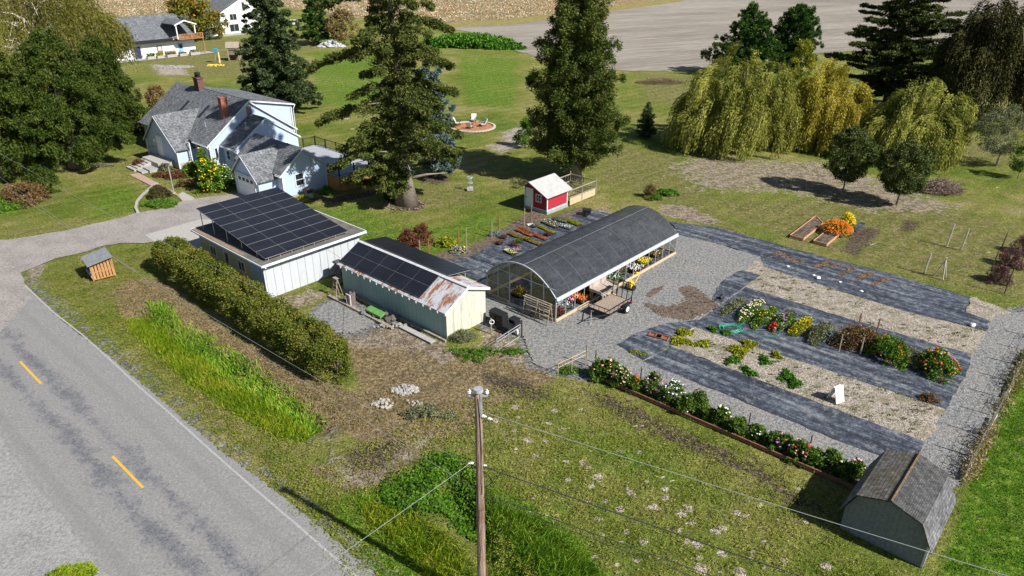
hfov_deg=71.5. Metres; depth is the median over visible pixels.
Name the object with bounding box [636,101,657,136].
young spruce
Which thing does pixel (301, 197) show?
garden shrub
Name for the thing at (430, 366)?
dry weeds
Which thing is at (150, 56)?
planter box
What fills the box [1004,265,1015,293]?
wooden post
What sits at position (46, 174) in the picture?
lawn bush
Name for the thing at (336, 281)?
step ladder
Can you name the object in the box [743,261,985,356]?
bed
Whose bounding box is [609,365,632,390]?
dahlia plant
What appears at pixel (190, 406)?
verge grass
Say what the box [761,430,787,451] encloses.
dahlia plant
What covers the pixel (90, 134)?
cedar tree
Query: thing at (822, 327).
flower row
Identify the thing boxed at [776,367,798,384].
squash plant
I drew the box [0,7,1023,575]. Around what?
ground
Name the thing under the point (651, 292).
spilled soil
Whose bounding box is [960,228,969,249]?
wooden post
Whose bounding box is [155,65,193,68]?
pale gravel heap
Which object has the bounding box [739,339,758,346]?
squash plant
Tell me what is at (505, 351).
weeds
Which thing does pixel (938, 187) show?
brush pile
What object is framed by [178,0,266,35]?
white house
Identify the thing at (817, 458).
dahlia plant
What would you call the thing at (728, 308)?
flower row
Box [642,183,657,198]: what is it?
dry bush
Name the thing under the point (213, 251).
window
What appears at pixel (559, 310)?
potted plants
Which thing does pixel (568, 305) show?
potted plants
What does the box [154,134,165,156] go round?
front door
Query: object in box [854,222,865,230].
weed cloth
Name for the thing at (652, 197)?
green patch
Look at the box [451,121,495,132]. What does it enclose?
stone ring
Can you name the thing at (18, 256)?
driveway
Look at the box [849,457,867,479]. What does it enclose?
dahlia plant
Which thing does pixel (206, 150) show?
window
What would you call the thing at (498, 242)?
potted plants
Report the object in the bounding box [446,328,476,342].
lavender bush
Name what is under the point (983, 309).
corner soil
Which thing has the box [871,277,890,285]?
dead stems
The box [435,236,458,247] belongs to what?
squash plant
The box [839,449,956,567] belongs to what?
gambrel shed
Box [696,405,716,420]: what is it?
dahlia plant
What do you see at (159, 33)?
white barn
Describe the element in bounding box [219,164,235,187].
white flower bush
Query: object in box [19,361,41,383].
line
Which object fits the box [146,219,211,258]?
concrete apron
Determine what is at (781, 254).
dead stems
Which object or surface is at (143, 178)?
brick walk
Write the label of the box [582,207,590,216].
black barrow
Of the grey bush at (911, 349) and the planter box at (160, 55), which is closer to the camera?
the grey bush at (911, 349)
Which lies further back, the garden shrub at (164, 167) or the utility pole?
the garden shrub at (164, 167)
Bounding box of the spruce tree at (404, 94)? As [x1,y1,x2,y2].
[305,0,463,206]
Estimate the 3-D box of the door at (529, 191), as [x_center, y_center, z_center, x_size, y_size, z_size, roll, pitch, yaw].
[1.547,-8.188,63.945,0.850,1.670,0.144,22,33,37]
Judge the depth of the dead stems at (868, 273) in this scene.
51.63 m
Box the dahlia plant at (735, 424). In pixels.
[722,415,748,437]
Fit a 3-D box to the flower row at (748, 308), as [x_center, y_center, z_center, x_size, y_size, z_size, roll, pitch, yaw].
[15.570,1.348,46.342,1.292,0.860,3.669,22,34,37]
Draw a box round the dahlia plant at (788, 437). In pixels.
[773,432,794,453]
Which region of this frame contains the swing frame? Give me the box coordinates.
[212,48,233,62]
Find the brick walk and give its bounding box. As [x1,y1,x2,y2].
[129,173,183,201]
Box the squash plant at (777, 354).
[771,350,783,359]
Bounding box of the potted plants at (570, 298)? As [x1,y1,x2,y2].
[561,293,580,304]
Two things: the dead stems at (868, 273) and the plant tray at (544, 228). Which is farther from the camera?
the plant tray at (544, 228)
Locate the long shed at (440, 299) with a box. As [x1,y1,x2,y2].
[337,236,489,342]
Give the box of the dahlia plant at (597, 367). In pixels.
[587,357,610,381]
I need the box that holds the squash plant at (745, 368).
[740,364,750,372]
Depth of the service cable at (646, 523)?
21.07 m
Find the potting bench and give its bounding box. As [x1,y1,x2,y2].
[589,276,617,300]
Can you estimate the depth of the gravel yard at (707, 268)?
46.88 m
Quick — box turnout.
[0,433,109,575]
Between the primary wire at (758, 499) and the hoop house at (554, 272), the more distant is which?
the hoop house at (554, 272)
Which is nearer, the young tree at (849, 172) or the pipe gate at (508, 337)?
the pipe gate at (508, 337)
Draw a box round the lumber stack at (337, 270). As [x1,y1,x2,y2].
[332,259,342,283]
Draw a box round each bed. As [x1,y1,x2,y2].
[671,327,944,441]
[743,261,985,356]
[790,215,822,240]
[813,231,838,245]
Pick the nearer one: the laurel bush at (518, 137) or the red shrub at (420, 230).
the red shrub at (420, 230)
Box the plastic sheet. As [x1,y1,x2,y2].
[366,305,384,317]
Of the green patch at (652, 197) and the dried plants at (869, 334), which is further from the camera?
the green patch at (652, 197)
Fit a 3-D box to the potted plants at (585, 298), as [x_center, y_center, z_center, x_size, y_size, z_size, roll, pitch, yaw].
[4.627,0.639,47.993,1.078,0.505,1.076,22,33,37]
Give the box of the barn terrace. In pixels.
[121,51,214,62]
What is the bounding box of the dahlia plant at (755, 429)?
[744,422,767,442]
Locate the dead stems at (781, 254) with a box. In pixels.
[774,250,806,265]
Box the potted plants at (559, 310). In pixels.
[556,305,564,317]
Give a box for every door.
[133,47,141,58]
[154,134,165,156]
[156,45,162,53]
[178,43,183,50]
[234,171,256,194]
[526,187,532,206]
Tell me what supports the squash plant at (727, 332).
on the bed at (926, 428)
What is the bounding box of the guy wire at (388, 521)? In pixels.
[310,463,469,575]
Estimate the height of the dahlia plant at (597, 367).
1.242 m
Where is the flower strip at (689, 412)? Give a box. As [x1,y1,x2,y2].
[588,370,859,484]
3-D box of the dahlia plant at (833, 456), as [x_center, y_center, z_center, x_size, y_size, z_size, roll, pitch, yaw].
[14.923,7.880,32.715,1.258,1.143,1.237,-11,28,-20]
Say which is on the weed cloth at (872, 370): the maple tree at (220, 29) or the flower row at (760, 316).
the flower row at (760, 316)
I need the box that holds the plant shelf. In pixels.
[522,294,552,325]
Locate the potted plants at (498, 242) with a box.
[494,239,503,245]
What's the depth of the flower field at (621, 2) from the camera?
250.64 m
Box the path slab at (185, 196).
[179,192,194,200]
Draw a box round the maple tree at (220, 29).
[208,9,229,38]
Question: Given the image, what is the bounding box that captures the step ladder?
[332,277,343,296]
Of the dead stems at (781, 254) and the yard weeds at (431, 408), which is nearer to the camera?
the yard weeds at (431, 408)
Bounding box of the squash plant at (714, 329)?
[707,325,717,333]
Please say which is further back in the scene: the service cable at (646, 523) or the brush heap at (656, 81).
the brush heap at (656, 81)
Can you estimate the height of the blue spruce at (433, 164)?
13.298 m
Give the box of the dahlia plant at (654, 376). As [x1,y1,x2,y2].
[638,371,663,398]
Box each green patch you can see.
[646,194,663,200]
[652,188,679,196]
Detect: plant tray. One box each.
[503,248,516,255]
[507,231,525,239]
[512,247,522,252]
[515,228,533,237]
[519,226,531,232]
[522,236,542,245]
[532,232,547,240]
[537,225,555,234]
[541,219,558,228]
[551,215,568,223]
[556,223,572,229]
[566,218,581,226]
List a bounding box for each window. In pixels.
[204,148,209,160]
[209,244,217,257]
[214,147,219,158]
[223,250,230,266]
[226,150,231,160]
[229,13,236,20]
[229,23,239,31]
[236,258,245,273]
[294,172,304,186]
[535,194,541,202]
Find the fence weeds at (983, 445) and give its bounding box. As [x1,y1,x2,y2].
[954,348,1023,483]
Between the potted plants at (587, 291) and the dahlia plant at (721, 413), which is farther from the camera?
the potted plants at (587, 291)
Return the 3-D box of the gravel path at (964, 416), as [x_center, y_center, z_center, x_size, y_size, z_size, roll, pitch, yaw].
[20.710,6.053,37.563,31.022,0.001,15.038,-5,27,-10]
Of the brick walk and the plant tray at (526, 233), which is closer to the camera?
the plant tray at (526, 233)
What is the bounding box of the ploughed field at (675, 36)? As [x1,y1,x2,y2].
[455,0,1023,70]
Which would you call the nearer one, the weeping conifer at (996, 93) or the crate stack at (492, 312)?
the crate stack at (492, 312)
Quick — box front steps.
[124,146,174,173]
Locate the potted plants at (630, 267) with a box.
[624,262,643,273]
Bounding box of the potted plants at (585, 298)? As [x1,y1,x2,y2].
[571,291,589,304]
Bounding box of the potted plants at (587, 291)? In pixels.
[581,286,596,295]
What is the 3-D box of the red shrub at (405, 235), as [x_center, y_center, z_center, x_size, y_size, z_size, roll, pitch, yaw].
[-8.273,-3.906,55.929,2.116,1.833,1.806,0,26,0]
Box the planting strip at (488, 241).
[434,206,592,259]
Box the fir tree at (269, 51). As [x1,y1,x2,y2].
[233,0,323,109]
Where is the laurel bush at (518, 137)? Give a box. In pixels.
[511,117,531,147]
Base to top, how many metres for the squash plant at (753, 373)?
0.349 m
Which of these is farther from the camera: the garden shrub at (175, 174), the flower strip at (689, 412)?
the garden shrub at (175, 174)
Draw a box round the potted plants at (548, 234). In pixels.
[544,230,552,236]
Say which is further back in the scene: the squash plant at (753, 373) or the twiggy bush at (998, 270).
the twiggy bush at (998, 270)
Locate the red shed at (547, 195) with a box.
[518,173,572,214]
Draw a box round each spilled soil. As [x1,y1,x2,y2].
[643,285,718,319]
[645,285,663,296]
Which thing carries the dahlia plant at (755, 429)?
on the flower strip at (689, 412)
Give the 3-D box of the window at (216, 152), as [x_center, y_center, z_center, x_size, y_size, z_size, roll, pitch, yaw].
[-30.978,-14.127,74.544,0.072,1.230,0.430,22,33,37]
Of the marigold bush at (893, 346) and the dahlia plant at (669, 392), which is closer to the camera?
the dahlia plant at (669, 392)
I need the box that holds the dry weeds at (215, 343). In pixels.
[115,281,407,430]
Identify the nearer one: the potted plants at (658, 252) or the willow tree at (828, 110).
the potted plants at (658, 252)
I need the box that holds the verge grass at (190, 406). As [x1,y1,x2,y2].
[36,245,404,575]
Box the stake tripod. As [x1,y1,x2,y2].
[934,257,947,279]
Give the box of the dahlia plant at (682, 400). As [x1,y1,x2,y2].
[672,392,698,415]
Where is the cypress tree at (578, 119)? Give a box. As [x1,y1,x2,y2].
[520,0,632,182]
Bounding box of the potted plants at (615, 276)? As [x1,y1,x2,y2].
[606,272,622,282]
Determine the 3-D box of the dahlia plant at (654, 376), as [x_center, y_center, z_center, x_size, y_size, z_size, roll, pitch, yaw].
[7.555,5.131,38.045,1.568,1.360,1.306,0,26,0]
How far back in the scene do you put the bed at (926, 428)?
38.64 m
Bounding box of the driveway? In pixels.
[0,193,244,331]
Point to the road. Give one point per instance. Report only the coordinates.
(78, 417)
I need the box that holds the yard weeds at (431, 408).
[399,401,456,420]
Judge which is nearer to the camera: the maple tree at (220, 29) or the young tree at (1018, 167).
the young tree at (1018, 167)
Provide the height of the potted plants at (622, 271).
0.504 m
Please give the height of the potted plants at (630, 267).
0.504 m
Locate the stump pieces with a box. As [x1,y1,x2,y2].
[406,399,422,406]
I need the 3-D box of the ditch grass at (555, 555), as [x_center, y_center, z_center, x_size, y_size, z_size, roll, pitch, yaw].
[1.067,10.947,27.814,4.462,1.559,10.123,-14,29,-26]
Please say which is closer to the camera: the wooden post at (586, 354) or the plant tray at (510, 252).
the wooden post at (586, 354)
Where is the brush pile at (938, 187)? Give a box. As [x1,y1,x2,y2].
[920,175,965,195]
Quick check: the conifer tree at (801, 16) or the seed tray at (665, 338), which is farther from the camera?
the conifer tree at (801, 16)
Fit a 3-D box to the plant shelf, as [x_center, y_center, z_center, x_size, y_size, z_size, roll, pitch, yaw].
[1.607,1.382,45.539,2.200,1.385,0.602,22,33,37]
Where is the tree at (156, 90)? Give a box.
[143,84,165,107]
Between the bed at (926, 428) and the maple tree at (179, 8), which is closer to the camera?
the bed at (926, 428)
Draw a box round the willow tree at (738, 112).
[659,41,813,162]
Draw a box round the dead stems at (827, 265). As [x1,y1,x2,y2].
[812,263,843,267]
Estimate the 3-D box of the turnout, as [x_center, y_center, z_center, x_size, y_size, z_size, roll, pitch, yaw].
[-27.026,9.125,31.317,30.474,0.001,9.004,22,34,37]
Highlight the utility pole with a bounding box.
[468,386,492,575]
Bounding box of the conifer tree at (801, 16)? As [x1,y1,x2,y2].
[769,3,824,69]
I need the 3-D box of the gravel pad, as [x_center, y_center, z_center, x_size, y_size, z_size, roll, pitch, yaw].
[-11.045,1.850,46.136,4.854,0.001,3.198,21,33,36]
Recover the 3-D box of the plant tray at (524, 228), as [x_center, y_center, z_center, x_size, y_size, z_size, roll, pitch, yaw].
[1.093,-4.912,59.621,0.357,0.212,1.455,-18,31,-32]
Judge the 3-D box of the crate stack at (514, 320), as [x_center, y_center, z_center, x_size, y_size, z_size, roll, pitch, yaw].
[0.157,2.215,44.603,0.628,0.705,0.580,22,33,37]
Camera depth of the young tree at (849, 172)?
66.41 m
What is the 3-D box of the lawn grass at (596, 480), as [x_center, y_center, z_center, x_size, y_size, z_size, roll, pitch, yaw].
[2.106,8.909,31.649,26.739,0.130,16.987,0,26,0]
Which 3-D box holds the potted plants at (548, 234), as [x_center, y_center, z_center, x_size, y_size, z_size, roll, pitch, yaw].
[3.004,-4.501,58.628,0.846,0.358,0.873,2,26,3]
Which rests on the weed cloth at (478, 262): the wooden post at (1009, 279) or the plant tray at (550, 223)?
the plant tray at (550, 223)
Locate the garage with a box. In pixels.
[190,187,366,296]
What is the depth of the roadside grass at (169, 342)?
39.28 m
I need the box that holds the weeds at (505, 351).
[501,347,529,355]
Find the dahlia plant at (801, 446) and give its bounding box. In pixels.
[784,438,813,464]
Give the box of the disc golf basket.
[466,176,472,190]
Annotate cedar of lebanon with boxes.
[823,0,967,102]
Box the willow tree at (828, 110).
[771,58,874,156]
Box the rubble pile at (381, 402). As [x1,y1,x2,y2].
[370,398,393,408]
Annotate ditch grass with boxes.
[143,298,327,434]
[484,482,616,575]
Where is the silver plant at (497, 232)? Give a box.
[487,230,501,236]
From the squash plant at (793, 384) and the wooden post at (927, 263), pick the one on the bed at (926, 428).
the squash plant at (793, 384)
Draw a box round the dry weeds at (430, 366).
[316,328,538,484]
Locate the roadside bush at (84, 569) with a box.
[43,561,98,575]
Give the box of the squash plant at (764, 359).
[759,354,772,364]
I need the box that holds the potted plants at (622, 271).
[613,267,627,275]
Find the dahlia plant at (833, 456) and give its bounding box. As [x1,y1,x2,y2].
[819,447,842,474]
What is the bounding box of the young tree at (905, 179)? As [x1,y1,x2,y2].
[875,139,938,204]
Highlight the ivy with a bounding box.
[383,193,394,201]
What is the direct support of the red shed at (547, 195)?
on the ground at (762, 195)
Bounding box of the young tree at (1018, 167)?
[1007,145,1023,178]
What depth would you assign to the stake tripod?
51.09 m
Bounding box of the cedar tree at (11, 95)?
[0,50,70,179]
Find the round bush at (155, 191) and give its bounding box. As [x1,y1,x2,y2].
[147,184,172,198]
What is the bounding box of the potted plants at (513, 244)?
[509,241,518,246]
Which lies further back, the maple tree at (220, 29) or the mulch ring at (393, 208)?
the maple tree at (220, 29)
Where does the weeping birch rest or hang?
on the ground at (762, 195)
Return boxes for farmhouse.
[138,71,328,196]
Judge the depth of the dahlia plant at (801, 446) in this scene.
33.18 m
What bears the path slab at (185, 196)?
on the ground at (762, 195)
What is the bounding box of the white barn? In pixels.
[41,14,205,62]
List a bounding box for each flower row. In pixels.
[718,296,745,315]
[736,298,765,322]
[750,306,778,328]
[770,308,796,331]
[787,316,813,336]
[804,321,836,346]
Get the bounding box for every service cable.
[0,183,474,468]
[483,466,800,575]
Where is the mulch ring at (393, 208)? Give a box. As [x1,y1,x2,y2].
[385,200,426,210]
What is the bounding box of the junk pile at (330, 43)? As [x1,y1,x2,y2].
[317,39,345,47]
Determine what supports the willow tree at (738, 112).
on the ground at (762, 195)
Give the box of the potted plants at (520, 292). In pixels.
[510,285,529,298]
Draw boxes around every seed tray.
[648,331,662,339]
[655,333,669,340]
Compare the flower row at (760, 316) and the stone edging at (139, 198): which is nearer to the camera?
the flower row at (760, 316)
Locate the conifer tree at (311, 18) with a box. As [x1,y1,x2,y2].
[294,0,338,44]
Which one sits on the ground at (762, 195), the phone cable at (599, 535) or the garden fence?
the garden fence
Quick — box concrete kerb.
[399,324,435,343]
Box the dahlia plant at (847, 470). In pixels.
[825,459,859,483]
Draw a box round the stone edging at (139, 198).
[134,182,157,212]
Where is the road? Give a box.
[0,283,374,575]
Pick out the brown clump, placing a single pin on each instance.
(927, 396)
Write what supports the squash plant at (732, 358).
on the bed at (926, 428)
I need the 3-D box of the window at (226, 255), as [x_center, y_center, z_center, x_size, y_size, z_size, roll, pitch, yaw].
[-20.382,-2.075,50.849,0.680,1.180,0.072,22,33,37]
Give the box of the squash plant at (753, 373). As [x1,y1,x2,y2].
[744,369,759,376]
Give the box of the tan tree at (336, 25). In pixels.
[324,6,361,45]
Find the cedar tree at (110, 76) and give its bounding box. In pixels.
[60,33,147,143]
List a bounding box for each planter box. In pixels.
[145,53,155,59]
[155,52,164,58]
[165,51,176,57]
[178,51,187,56]
[189,49,199,54]
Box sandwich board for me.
[826,381,844,404]
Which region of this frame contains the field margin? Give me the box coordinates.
[443,0,682,26]
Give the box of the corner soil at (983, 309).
[966,297,1011,325]
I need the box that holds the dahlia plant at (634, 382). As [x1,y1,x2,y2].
[623,373,642,393]
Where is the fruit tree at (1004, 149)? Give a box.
[963,104,1023,165]
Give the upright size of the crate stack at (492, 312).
0.885 m
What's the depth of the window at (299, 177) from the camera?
67.49 m
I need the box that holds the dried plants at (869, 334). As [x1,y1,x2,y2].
[827,323,882,354]
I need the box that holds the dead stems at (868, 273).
[854,271,873,280]
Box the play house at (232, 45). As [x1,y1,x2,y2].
[225,42,240,60]
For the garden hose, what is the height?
0.104 m
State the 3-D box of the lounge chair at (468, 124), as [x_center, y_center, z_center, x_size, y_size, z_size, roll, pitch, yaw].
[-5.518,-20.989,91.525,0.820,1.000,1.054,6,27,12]
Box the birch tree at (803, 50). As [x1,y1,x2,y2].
[787,38,816,96]
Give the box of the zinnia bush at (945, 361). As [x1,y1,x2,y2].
[914,346,962,383]
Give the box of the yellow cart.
[625,272,639,290]
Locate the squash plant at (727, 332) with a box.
[720,329,732,335]
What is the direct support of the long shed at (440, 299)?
on the ground at (762, 195)
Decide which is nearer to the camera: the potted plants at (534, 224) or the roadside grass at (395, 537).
the roadside grass at (395, 537)
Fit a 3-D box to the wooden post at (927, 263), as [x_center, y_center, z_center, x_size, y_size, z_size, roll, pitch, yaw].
[30.328,-1.770,51.874,0.240,1.659,0.126,0,26,0]
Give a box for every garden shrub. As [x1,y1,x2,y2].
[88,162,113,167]
[131,158,144,165]
[151,171,164,177]
[157,163,173,171]
[163,168,190,179]
[173,177,201,187]
[194,180,204,188]
[296,194,305,201]
[319,185,332,194]
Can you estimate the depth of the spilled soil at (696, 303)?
47.38 m
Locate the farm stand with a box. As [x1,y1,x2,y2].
[80,247,115,281]
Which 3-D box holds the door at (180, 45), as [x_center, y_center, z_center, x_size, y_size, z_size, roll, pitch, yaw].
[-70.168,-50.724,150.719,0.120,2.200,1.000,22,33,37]
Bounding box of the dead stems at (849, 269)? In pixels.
[836,267,857,275]
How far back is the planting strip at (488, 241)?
59.53 m
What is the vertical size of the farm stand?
1.700 m
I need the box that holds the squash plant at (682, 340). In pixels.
[670,336,695,345]
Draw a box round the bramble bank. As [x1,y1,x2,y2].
[421,32,526,49]
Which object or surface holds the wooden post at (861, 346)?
on the ground at (762, 195)
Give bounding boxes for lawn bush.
[0,180,51,208]
[0,197,24,212]
[20,164,62,199]
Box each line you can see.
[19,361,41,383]
[24,284,356,575]
[112,456,143,487]
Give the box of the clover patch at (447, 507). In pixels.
[376,448,490,544]
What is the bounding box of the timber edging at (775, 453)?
[589,374,854,488]
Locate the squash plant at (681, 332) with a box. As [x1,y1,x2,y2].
[673,327,693,338]
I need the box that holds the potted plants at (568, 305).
[557,299,572,311]
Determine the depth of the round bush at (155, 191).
66.79 m
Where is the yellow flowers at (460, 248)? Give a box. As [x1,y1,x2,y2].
[450,245,470,254]
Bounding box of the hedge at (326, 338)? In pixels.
[150,235,353,383]
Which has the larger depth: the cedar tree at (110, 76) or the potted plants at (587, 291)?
the cedar tree at (110, 76)
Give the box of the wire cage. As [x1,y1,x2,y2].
[346,289,355,305]
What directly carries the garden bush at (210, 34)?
on the ground at (762, 195)
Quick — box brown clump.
[917,392,943,403]
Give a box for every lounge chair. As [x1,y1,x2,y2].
[465,122,472,127]
[470,113,476,121]
[479,118,487,125]
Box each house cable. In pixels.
[353,275,430,440]
[366,277,474,444]
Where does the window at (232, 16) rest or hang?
in the white house at (233, 11)
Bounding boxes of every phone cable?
[0,177,473,488]
[484,493,711,575]
[484,497,691,575]
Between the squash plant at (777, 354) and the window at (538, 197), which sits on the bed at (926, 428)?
the squash plant at (777, 354)
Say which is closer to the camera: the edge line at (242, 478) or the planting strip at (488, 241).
the edge line at (242, 478)
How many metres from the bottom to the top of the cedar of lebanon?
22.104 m
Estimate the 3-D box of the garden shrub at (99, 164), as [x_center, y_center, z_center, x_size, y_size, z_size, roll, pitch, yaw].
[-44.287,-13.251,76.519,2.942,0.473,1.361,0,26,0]
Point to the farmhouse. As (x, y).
(250, 139)
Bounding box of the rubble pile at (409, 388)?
[390,383,419,395]
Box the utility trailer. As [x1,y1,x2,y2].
[584,277,633,323]
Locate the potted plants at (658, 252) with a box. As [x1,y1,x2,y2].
[646,249,661,257]
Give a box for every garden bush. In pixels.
[181,160,198,178]
[198,26,216,39]
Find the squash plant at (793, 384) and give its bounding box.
[788,379,803,388]
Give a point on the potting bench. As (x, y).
(598, 287)
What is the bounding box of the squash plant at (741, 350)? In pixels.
[726,343,754,359]
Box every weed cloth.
[447,210,609,279]
[617,320,698,359]
[644,346,924,454]
[670,222,989,330]
[693,287,970,408]
[712,270,759,302]
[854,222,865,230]
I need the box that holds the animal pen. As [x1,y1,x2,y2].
[560,171,596,204]
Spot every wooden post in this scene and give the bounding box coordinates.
[490,318,491,334]
[521,320,522,337]
[585,344,587,365]
[859,338,864,354]
[923,253,931,273]
[946,224,954,245]
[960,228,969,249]
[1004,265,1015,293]
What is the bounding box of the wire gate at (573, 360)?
[557,351,585,378]
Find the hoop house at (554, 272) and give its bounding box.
[485,205,678,321]
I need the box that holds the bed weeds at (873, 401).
[693,270,987,432]
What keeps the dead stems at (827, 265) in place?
on the weed cloth at (909, 295)
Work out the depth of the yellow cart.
49.48 m
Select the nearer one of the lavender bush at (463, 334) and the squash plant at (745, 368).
the squash plant at (745, 368)
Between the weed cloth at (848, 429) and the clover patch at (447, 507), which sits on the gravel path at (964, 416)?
the weed cloth at (848, 429)
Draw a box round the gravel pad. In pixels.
[311,300,374,333]
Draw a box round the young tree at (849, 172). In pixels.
[820,124,881,192]
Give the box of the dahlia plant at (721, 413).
[707,404,731,428]
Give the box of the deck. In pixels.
[302,136,382,191]
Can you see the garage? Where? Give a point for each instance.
(276, 241)
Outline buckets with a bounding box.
[361,306,385,316]
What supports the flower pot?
on the ground at (762, 195)
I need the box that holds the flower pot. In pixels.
[303,187,316,198]
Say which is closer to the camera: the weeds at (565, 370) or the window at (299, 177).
the weeds at (565, 370)
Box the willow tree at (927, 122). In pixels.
[842,77,978,172]
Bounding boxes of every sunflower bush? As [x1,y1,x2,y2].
[186,157,227,193]
[196,147,206,179]
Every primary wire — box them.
[0,153,466,384]
[487,413,1006,575]
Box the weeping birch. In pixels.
[0,0,143,89]
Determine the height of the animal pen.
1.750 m
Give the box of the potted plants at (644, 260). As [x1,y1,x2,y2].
[634,256,651,266]
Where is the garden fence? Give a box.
[963,359,1023,481]
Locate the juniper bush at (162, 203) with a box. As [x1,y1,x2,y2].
[138,198,178,208]
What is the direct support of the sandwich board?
on the bed at (926, 428)
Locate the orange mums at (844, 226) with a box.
[819,218,853,236]
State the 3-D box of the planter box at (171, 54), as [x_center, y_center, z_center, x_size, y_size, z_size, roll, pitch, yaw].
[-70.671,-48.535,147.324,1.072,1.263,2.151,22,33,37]
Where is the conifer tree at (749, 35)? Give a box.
[700,1,790,73]
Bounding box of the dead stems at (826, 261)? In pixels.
[813,258,834,267]
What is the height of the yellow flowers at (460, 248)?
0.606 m
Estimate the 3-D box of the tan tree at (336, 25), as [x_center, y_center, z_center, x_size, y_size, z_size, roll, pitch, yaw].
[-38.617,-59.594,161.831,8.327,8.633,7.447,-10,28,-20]
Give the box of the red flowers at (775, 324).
[766,322,780,331]
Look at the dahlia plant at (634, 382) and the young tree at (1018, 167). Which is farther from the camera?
the young tree at (1018, 167)
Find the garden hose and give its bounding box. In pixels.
[719,323,778,336]
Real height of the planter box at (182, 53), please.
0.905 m
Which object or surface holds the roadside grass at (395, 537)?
on the ground at (762, 195)
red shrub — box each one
[395,227,420,248]
[411,222,434,247]
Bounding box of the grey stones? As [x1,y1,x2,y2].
[372,322,413,327]
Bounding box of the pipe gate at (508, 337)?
[496,324,519,349]
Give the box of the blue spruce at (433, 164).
[409,62,461,177]
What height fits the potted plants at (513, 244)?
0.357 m
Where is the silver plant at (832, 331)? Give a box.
[821,329,837,342]
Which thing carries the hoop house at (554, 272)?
on the gravel yard at (707, 268)
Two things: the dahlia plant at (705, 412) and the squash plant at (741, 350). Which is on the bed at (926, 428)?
the squash plant at (741, 350)
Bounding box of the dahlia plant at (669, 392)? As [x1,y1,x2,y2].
[656,378,685,408]
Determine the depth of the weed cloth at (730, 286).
50.50 m
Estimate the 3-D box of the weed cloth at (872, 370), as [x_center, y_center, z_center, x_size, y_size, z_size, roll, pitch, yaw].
[19.316,3.197,43.348,14.464,0.001,7.618,21,33,36]
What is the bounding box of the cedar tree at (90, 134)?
[3,26,136,170]
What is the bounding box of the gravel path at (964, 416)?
[587,312,1023,487]
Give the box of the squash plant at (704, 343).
[691,339,710,347]
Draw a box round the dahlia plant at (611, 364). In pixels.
[599,356,618,382]
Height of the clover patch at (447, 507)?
1.021 m
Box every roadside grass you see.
[120,312,318,442]
[353,492,476,575]
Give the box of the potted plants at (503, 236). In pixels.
[496,233,508,238]
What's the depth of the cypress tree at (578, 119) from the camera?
66.55 m
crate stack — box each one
[488,307,500,324]
[495,310,507,329]
[501,322,514,334]
[508,315,520,329]
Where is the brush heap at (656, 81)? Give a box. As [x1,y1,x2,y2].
[634,76,684,84]
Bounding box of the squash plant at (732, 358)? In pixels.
[723,355,740,364]
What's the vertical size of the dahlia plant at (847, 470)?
1.109 m
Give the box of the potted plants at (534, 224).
[531,222,538,227]
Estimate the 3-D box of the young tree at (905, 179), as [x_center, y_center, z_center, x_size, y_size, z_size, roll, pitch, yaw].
[35.277,-10.372,64.285,4.989,6.256,4.990,0,26,0]
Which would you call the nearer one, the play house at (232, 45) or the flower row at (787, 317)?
the flower row at (787, 317)
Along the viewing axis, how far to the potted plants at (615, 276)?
50.70 m
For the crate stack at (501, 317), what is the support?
on the gravel yard at (707, 268)
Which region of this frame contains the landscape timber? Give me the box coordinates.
[327,295,393,329]
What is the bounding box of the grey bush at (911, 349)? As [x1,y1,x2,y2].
[895,346,924,370]
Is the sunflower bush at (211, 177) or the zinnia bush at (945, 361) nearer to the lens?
the zinnia bush at (945, 361)
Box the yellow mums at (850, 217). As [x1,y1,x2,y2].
[840,212,855,226]
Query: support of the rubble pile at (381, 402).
on the ground at (762, 195)
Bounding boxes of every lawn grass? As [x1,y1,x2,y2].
[264,382,907,575]
[934,376,1023,575]
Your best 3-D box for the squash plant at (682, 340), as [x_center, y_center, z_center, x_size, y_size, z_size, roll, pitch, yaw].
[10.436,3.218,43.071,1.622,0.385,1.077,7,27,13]
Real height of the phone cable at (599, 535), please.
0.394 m
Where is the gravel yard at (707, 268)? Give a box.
[478,229,762,369]
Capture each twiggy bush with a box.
[984,261,1013,285]
[996,245,1023,270]
[1009,234,1023,251]
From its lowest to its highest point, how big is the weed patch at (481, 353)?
0.324 m
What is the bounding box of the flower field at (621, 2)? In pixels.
[0,0,661,22]
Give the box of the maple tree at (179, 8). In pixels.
[164,0,215,40]
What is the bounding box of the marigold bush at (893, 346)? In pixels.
[862,333,910,371]
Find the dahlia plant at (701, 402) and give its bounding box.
[688,388,709,410]
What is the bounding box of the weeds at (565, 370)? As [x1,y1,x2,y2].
[556,363,587,375]
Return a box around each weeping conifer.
[926,0,1023,130]
[982,48,1019,112]
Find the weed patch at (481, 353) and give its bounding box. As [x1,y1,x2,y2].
[443,345,504,363]
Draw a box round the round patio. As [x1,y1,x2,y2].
[454,122,492,130]
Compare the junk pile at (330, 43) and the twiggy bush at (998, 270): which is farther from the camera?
the junk pile at (330, 43)
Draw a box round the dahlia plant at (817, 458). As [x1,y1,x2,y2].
[798,445,826,470]

